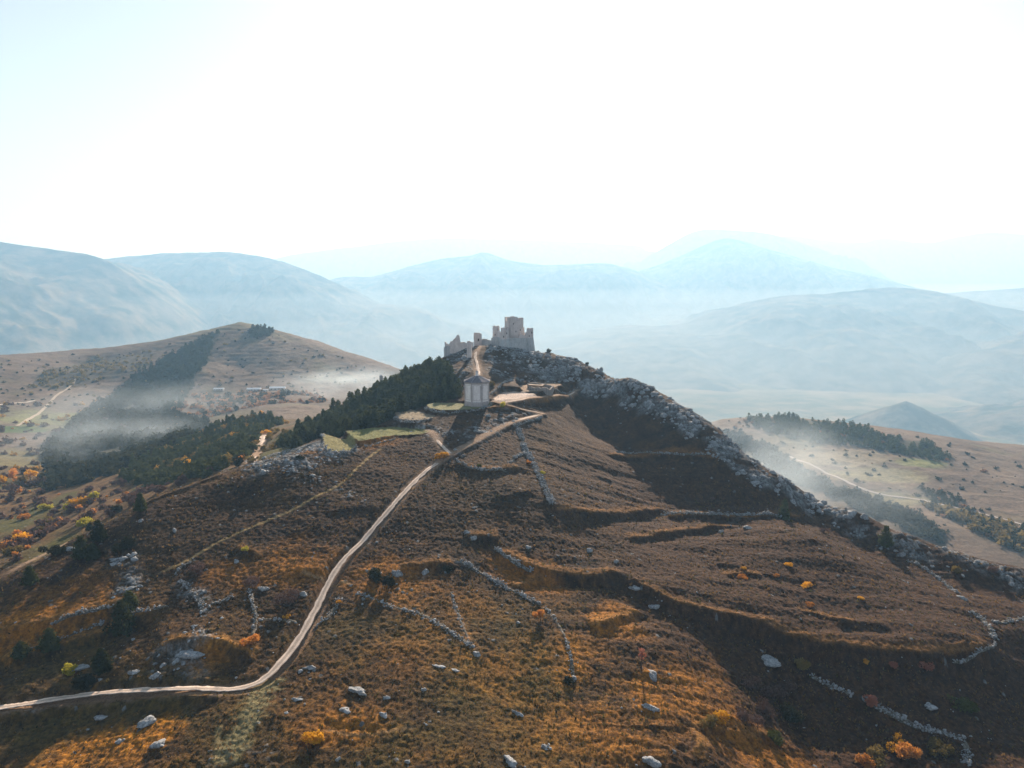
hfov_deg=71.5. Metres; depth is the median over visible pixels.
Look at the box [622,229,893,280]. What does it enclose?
mountain
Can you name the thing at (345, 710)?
boulder
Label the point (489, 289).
mountain
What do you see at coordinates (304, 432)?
pine tree
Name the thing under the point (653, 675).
boulder
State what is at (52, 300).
mountain
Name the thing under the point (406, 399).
pine tree
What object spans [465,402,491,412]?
stone wall
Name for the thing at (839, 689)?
stone wall
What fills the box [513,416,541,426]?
stone wall
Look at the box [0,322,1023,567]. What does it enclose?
hills
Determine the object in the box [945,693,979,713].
bush
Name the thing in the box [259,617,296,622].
stone wall
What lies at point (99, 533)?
pine tree
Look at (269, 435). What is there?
gully scrub
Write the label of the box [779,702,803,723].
bush
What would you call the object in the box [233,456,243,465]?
autumn tree
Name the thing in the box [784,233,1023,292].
mountain
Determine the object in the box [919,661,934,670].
bush
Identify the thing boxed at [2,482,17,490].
autumn tree
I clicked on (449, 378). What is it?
pine tree
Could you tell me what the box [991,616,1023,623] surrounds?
stone wall
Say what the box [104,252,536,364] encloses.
mountain
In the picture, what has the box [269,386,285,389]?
farm shed
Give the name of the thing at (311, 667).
boulder
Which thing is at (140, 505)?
pine tree
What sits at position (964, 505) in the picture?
russet scrub
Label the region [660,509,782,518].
stone wall
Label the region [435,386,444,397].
pine tree
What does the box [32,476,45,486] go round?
autumn tree
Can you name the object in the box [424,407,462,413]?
stone wall
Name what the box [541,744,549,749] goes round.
boulder
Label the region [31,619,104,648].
stone wall
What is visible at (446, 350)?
round bastion
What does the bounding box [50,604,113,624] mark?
stone wall
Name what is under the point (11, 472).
autumn tree
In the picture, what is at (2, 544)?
bush
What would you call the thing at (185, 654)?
boulder
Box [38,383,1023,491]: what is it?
valley
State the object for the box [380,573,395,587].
bush
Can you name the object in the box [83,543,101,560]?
pine tree
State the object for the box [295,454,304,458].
bush
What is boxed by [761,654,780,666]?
boulder
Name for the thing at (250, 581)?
bush
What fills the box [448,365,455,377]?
pine tree
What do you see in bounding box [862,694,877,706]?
bush
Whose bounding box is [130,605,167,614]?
stone wall
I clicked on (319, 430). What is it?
pine tree
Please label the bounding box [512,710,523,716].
boulder
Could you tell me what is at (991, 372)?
mountain
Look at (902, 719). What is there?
stone wall
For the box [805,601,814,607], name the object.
bush
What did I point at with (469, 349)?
gate pillar
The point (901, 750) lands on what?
bush
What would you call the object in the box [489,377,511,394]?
stone wall
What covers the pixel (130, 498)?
brown scrub
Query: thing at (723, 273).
mountain
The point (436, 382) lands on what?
pine tree
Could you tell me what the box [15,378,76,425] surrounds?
farm track
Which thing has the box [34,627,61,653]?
pine tree
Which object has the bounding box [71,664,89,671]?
boulder
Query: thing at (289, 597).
bush
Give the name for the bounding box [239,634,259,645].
bush
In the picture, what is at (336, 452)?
stone wall
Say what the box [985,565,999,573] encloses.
bush
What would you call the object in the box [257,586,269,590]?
boulder
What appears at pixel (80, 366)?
hillside scrub
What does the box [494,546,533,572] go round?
stone wall
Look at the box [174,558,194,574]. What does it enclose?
stone wall
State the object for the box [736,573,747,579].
bush
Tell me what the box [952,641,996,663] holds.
stone wall
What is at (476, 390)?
church
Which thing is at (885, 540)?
pine tree
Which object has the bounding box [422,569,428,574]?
boulder
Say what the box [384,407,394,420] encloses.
pine tree
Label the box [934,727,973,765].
stone wall
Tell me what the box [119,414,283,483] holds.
autumn wood
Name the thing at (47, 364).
upland bushes
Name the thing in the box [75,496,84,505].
bush
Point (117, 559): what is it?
boulder
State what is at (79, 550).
pine tree
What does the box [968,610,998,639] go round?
stone wall
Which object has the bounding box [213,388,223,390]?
farm shed
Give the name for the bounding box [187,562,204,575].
bush
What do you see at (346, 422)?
pine tree
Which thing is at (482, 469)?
stone wall
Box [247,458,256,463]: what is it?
bush
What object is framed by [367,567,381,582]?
bush
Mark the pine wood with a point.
(406, 379)
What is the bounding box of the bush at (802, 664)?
[794,657,810,669]
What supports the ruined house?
on the hillside
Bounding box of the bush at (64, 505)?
[62,501,77,509]
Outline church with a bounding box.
[464,370,489,406]
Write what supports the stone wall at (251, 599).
on the hillside
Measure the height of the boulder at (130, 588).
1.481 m
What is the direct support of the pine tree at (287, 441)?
on the hillside
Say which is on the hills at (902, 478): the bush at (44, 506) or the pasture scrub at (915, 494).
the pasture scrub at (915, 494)
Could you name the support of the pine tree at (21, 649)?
on the hillside
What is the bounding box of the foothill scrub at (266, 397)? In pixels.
[171,390,327,423]
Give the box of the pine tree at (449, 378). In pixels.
[446,374,452,388]
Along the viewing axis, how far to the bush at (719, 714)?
178.73 m
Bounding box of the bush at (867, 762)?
[855,753,875,767]
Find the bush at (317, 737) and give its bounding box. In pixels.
[301,729,324,744]
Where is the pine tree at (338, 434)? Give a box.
[334,429,342,437]
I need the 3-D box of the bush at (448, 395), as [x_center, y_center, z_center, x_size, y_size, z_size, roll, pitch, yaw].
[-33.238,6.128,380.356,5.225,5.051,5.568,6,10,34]
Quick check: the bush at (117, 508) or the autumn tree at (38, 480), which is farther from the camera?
the autumn tree at (38, 480)
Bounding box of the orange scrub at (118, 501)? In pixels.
[1,455,243,555]
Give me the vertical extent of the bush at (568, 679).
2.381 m
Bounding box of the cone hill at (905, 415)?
[842,401,985,440]
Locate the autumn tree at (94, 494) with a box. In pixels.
[88,491,99,499]
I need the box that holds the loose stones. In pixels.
[14,394,1005,767]
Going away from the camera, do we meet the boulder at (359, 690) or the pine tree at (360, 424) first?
the boulder at (359, 690)
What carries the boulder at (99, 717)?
on the hillside
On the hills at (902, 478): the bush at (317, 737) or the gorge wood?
the gorge wood
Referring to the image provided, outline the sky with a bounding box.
[0,0,1023,258]
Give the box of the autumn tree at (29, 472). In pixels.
[24,469,37,479]
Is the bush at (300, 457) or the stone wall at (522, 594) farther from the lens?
the bush at (300, 457)
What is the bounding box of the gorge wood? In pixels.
[723,428,950,543]
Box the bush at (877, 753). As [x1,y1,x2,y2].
[866,743,887,767]
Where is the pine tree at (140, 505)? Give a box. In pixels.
[132,492,147,511]
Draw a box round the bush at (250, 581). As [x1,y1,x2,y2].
[243,575,260,586]
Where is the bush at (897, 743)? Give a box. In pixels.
[886,732,909,752]
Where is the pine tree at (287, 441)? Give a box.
[283,436,291,446]
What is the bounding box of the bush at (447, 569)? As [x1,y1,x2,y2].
[441,565,453,572]
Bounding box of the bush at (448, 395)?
[445,391,453,398]
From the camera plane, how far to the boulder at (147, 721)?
173.65 m
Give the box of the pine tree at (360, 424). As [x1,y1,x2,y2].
[355,419,364,428]
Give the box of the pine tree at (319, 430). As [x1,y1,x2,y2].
[315,425,321,437]
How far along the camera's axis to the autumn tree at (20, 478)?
557.99 m
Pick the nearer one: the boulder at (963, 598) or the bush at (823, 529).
the boulder at (963, 598)
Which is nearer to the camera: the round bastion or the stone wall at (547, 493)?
the stone wall at (547, 493)
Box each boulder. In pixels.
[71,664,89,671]
[94,715,107,719]
[110,556,127,561]
[115,738,124,743]
[119,586,136,592]
[128,669,139,674]
[136,715,155,728]
[149,671,160,679]
[149,738,165,748]
[175,650,204,658]
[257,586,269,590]
[291,697,302,701]
[300,591,306,595]
[302,665,315,669]
[339,707,350,713]
[347,687,366,695]
[379,712,386,718]
[391,570,402,576]
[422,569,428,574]
[432,664,445,668]
[473,651,480,656]
[504,755,516,767]
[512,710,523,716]
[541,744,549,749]
[628,585,639,590]
[641,703,659,711]
[642,756,661,767]
[648,604,659,608]
[648,669,656,681]
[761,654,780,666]
[860,513,868,519]
[897,552,905,556]
[924,702,937,709]
[956,595,967,600]
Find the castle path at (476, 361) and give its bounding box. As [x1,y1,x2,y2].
[474,351,479,374]
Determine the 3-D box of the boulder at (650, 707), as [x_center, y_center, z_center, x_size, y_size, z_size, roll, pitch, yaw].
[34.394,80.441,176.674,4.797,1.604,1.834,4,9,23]
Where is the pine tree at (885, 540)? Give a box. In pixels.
[878,525,894,547]
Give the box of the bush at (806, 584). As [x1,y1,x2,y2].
[801,582,813,587]
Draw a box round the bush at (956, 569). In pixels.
[951,565,962,573]
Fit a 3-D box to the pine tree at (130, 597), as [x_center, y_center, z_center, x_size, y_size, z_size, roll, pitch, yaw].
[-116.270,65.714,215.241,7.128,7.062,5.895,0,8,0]
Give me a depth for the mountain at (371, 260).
20954.85 m
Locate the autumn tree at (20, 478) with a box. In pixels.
[11,475,26,484]
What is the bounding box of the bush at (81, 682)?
[69,672,96,691]
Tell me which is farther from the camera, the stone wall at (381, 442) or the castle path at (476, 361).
the castle path at (476, 361)
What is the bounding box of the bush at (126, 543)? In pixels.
[110,535,136,552]
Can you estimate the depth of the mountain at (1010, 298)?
10156.34 m
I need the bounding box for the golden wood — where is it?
[154,420,288,480]
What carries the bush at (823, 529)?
on the hillside
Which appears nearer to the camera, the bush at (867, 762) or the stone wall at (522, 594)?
the bush at (867, 762)
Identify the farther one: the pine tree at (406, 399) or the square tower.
the square tower
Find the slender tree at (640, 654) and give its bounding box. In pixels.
[638,648,646,667]
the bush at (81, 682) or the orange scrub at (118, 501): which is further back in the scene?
the orange scrub at (118, 501)
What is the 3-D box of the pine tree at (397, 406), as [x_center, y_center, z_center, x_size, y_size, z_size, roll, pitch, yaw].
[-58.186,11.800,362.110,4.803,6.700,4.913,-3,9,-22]
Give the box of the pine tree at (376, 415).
[367,409,383,426]
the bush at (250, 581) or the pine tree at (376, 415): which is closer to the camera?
the bush at (250, 581)
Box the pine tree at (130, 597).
[120,590,139,610]
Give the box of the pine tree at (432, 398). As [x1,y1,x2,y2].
[427,390,434,402]
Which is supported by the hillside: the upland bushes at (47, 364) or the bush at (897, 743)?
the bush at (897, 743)
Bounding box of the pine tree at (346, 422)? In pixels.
[344,419,348,429]
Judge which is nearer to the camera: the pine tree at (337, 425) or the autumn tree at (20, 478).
the pine tree at (337, 425)
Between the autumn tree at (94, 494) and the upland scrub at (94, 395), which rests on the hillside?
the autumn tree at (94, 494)
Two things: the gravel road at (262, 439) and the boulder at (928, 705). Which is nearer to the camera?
the boulder at (928, 705)
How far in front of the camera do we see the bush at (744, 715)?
182.27 m
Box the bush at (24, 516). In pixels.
[16,513,30,519]
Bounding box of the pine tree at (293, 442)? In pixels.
[288,434,303,447]
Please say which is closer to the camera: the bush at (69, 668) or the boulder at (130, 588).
the bush at (69, 668)
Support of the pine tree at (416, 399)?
on the hillside
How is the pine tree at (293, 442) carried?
on the hillside
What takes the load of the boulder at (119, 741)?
on the hillside
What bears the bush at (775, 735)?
on the hillside
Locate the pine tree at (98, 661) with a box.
[90,648,114,675]
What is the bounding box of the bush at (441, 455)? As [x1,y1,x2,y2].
[434,452,448,458]
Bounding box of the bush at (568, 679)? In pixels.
[564,675,574,685]
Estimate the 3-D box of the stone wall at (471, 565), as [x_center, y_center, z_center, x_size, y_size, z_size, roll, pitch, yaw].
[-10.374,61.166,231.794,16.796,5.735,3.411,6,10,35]
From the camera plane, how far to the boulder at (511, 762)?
155.43 m
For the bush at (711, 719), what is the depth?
175.32 m
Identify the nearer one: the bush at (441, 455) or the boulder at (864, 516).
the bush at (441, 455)
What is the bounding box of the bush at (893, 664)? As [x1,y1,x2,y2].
[888,661,897,668]
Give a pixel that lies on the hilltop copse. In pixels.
(264, 330)
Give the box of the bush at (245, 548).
[241,546,248,550]
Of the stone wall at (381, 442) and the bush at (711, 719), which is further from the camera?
the stone wall at (381, 442)
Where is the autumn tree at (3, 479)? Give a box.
[0,475,7,483]
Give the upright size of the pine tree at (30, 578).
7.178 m
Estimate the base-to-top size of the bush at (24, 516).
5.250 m
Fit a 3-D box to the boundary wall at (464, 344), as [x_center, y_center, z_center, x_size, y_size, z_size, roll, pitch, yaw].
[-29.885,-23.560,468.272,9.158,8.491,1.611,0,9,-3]
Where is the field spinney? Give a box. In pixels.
[917,483,960,505]
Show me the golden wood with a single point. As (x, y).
(224, 426)
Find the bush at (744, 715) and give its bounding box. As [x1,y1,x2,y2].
[736,707,764,727]
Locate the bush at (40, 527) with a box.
[34,526,43,530]
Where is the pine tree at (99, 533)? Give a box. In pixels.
[85,519,109,542]
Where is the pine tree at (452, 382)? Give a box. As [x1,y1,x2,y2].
[448,379,454,391]
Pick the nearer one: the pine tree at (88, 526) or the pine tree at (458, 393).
the pine tree at (88, 526)
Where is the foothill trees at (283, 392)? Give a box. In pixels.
[168,388,325,423]
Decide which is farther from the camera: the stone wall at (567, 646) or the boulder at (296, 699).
the stone wall at (567, 646)
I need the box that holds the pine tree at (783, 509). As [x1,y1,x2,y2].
[777,498,790,519]
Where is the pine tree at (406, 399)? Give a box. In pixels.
[404,397,412,409]
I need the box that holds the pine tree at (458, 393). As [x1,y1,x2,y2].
[451,384,462,396]
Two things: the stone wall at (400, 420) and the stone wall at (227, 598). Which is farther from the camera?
the stone wall at (400, 420)
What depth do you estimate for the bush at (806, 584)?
244.41 m
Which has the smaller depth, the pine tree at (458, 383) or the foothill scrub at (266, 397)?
the pine tree at (458, 383)
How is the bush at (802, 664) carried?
on the hillside
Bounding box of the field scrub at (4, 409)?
[0,399,125,486]
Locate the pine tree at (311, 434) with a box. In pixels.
[308,427,316,439]
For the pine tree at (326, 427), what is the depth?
378.28 m
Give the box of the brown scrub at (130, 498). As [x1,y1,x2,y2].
[0,466,213,563]
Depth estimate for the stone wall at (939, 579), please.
272.91 m
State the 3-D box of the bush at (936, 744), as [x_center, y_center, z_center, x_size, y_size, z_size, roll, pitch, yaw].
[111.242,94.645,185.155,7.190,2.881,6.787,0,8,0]
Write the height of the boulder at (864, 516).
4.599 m
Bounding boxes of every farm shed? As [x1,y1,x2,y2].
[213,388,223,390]
[246,388,261,390]
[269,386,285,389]
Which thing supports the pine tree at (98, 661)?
on the hillside
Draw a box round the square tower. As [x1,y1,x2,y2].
[474,333,481,345]
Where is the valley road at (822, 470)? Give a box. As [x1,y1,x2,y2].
[789,456,1020,523]
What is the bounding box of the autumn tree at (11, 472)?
[8,468,17,480]
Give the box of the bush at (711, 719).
[698,715,717,728]
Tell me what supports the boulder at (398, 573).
on the hillside
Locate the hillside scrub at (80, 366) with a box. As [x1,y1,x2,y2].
[31,350,152,390]
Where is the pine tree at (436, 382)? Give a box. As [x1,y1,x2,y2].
[433,377,438,388]
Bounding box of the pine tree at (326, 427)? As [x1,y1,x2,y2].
[320,424,331,434]
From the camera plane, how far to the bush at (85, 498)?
419.40 m
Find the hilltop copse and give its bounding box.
[248,323,274,337]
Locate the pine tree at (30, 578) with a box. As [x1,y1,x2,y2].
[18,565,39,585]
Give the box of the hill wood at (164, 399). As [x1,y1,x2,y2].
[115,329,220,408]
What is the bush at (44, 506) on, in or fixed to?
on the hillside
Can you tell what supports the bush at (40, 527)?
on the hillside
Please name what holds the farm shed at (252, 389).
on the hills at (902, 478)
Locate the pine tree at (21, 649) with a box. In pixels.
[9,640,32,660]
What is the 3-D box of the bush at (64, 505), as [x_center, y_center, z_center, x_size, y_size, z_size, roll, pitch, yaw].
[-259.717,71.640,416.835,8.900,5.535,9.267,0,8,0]
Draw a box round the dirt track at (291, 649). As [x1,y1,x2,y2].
[0,415,537,709]
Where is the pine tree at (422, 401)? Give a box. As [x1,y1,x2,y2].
[418,394,426,406]
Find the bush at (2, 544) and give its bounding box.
[0,539,14,549]
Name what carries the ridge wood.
on the hills at (902, 478)
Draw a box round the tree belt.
[921,500,1023,551]
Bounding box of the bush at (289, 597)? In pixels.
[271,588,299,605]
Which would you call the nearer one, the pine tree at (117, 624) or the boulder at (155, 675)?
the boulder at (155, 675)
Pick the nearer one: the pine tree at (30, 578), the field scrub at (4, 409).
the pine tree at (30, 578)
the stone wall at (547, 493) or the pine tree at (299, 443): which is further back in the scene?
the pine tree at (299, 443)
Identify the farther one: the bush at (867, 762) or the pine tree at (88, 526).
the pine tree at (88, 526)
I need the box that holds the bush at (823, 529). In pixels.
[819,527,830,531]
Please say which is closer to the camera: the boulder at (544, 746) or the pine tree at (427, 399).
the boulder at (544, 746)
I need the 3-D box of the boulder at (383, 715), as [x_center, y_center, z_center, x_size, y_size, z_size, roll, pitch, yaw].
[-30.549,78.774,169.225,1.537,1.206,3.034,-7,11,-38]
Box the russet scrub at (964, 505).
[734,418,993,537]
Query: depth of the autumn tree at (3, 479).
546.40 m
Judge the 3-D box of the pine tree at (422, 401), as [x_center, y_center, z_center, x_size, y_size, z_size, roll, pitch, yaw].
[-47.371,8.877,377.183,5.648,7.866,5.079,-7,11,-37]
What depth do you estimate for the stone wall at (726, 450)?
343.24 m
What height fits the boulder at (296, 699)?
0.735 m
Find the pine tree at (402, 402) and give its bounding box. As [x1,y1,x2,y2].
[398,393,407,411]
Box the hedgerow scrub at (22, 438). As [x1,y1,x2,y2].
[0,400,103,471]
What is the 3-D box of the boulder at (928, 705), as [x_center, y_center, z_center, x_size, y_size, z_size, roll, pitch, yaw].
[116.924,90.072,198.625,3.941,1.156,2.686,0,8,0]
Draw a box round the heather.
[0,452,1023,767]
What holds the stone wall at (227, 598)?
on the hillside
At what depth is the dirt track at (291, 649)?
190.77 m
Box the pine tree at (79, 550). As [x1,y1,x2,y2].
[70,534,89,559]
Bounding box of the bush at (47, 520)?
[44,516,55,522]
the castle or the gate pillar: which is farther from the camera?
the castle
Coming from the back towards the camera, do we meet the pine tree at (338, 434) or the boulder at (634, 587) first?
the pine tree at (338, 434)
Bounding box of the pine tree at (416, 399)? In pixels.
[412,395,419,407]
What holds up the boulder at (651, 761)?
on the hillside
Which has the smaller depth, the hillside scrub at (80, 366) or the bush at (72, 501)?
the bush at (72, 501)
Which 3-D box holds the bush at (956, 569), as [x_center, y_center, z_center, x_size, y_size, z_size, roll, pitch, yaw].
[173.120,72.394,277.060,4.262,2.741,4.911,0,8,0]
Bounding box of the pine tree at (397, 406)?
[393,401,401,411]
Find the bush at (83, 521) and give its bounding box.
[75,516,94,526]
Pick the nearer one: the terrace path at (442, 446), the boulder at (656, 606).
the boulder at (656, 606)
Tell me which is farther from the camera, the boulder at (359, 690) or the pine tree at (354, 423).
the pine tree at (354, 423)
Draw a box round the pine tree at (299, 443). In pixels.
[296,440,303,446]
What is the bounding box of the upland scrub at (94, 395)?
[7,332,384,403]
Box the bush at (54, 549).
[37,544,66,554]
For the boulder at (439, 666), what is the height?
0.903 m
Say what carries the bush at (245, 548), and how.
on the hillside
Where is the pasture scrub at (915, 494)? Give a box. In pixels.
[729,417,1023,539]
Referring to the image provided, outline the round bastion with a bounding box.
[444,346,449,356]
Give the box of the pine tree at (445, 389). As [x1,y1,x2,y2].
[442,380,448,395]
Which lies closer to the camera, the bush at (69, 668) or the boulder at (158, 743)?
the boulder at (158, 743)
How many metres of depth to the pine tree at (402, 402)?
363.69 m
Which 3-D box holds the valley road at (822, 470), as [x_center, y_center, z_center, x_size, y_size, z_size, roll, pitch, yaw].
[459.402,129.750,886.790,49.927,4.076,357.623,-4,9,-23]
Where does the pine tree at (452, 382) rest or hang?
on the hillside
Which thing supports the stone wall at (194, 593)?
on the hillside
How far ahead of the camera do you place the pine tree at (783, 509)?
303.16 m
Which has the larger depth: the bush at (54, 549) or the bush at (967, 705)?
the bush at (54, 549)
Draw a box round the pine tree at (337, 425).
[330,422,340,436]
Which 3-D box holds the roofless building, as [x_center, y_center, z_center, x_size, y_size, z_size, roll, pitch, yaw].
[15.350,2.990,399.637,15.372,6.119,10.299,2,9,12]
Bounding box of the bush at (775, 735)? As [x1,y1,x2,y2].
[767,728,784,746]
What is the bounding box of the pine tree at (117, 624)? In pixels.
[102,600,136,636]
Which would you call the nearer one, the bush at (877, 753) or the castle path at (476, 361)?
the bush at (877, 753)
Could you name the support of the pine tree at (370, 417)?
on the hillside
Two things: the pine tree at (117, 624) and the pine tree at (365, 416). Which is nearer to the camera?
the pine tree at (117, 624)
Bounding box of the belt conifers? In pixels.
[928,497,1023,548]
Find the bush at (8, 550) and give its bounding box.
[1,545,23,555]
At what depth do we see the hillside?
219.83 m
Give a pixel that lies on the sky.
(273, 129)
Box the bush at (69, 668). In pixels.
[61,662,78,675]
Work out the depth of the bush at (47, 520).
391.92 m
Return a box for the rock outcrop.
[110,344,1023,767]
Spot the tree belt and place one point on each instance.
(1002, 538)
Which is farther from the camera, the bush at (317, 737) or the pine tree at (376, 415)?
the pine tree at (376, 415)
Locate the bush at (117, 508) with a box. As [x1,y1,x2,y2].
[110,504,122,512]
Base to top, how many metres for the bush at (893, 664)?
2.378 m
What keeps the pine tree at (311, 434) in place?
on the hillside
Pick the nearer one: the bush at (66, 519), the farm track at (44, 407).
the bush at (66, 519)
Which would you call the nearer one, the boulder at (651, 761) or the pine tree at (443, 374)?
the boulder at (651, 761)
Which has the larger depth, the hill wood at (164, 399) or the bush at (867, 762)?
the hill wood at (164, 399)
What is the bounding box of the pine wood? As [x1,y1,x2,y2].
[117,356,450,486]
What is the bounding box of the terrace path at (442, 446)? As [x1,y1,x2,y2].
[436,440,450,452]
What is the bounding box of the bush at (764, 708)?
[756,696,776,717]
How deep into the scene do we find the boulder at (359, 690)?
177.24 m
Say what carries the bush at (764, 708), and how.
on the hillside
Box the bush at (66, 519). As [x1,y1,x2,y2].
[56,517,70,525]
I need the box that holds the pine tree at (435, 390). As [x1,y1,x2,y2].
[432,386,437,394]
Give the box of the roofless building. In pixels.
[527,382,553,394]
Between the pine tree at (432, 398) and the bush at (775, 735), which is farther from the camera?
the pine tree at (432, 398)
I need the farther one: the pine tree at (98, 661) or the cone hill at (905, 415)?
the cone hill at (905, 415)
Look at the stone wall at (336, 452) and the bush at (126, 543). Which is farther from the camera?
the stone wall at (336, 452)
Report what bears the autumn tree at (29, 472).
on the hillside
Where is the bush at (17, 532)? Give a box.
[12,529,22,534]
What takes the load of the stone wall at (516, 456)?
on the hillside
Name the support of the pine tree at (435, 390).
on the hillside
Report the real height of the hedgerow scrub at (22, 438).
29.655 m
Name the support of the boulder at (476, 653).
on the hillside
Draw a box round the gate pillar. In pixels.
[467,341,471,357]
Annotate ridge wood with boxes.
[745,411,951,460]
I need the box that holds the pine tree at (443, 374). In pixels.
[439,371,446,383]
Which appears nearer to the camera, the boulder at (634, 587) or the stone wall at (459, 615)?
the stone wall at (459, 615)
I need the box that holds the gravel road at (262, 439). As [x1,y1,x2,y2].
[245,434,265,462]
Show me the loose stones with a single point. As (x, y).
(434, 604)
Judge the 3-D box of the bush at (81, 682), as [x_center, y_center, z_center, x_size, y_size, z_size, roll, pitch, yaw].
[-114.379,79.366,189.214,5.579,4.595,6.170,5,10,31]
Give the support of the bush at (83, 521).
on the hillside
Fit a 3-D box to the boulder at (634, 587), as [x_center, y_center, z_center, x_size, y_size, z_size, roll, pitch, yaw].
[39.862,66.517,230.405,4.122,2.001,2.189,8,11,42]
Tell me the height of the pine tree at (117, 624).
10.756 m
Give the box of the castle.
[492,316,534,351]
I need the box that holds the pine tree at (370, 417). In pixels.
[365,413,372,427]
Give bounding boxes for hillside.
[0,345,1023,767]
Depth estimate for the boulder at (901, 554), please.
287.34 m
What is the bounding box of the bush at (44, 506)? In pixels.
[37,503,53,509]
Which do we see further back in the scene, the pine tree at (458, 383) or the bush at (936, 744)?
the pine tree at (458, 383)
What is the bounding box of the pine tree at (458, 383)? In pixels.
[456,378,462,389]
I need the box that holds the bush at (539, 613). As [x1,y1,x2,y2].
[532,609,544,619]
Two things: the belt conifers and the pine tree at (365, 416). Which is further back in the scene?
the belt conifers
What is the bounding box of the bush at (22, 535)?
[11,531,29,540]
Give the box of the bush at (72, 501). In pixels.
[67,498,78,503]
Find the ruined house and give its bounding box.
[445,335,463,353]
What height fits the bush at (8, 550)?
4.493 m
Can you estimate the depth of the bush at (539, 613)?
207.91 m
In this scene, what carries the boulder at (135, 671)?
on the hillside
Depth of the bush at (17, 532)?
378.77 m
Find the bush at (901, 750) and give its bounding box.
[895,741,922,759]
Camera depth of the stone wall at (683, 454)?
347.31 m
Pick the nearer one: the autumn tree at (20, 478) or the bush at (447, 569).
the bush at (447, 569)
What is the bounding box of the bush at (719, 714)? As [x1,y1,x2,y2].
[712,709,729,725]
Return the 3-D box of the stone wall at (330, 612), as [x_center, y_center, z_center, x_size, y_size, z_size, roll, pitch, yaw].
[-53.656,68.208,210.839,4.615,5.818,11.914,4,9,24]
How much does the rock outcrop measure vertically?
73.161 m
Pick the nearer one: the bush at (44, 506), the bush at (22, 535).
the bush at (22, 535)
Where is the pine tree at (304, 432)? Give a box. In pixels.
[298,425,308,440]
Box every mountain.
[0,242,412,369]
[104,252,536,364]
[274,238,654,279]
[330,252,699,337]
[534,287,1023,392]
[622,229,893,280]
[638,238,940,311]
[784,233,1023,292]
[930,398,1023,442]
[931,331,1023,404]
[945,288,1023,310]
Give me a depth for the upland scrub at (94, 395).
1267.20 m
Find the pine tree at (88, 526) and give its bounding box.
[85,521,92,530]
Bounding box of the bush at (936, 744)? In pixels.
[928,736,955,756]
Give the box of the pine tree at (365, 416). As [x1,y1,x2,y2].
[362,413,367,427]
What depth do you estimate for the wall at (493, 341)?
485.99 m
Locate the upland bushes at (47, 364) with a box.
[0,329,376,406]
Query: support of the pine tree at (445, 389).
on the hillside
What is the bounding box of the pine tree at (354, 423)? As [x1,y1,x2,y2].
[350,420,357,430]
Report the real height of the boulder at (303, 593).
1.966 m
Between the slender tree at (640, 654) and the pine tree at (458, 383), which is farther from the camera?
the pine tree at (458, 383)
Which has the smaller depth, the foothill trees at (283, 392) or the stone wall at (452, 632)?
the stone wall at (452, 632)
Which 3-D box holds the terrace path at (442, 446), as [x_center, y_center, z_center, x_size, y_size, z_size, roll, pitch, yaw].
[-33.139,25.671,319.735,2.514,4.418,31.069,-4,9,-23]
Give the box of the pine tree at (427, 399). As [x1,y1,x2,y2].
[426,392,434,403]
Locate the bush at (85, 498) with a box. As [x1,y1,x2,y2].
[82,496,95,503]
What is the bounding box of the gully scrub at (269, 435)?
[231,427,316,463]
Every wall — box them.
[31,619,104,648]
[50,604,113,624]
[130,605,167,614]
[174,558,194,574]
[177,579,206,614]
[209,593,232,604]
[247,588,258,635]
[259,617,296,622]
[313,597,344,629]
[320,443,357,453]
[355,591,474,647]
[364,438,395,446]
[393,416,432,422]
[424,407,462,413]
[450,592,467,636]
[455,457,505,471]
[459,558,501,585]
[461,342,473,348]
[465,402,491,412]
[482,337,497,345]
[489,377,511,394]
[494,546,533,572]
[500,580,540,604]
[507,453,532,463]
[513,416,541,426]
[515,426,555,504]
[543,606,576,681]
[615,450,705,455]
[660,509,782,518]
[706,437,736,458]
[809,673,853,697]
[862,695,935,733]
[906,559,960,593]
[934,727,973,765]
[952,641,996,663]
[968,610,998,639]
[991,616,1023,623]
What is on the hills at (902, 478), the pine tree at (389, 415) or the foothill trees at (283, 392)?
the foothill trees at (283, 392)

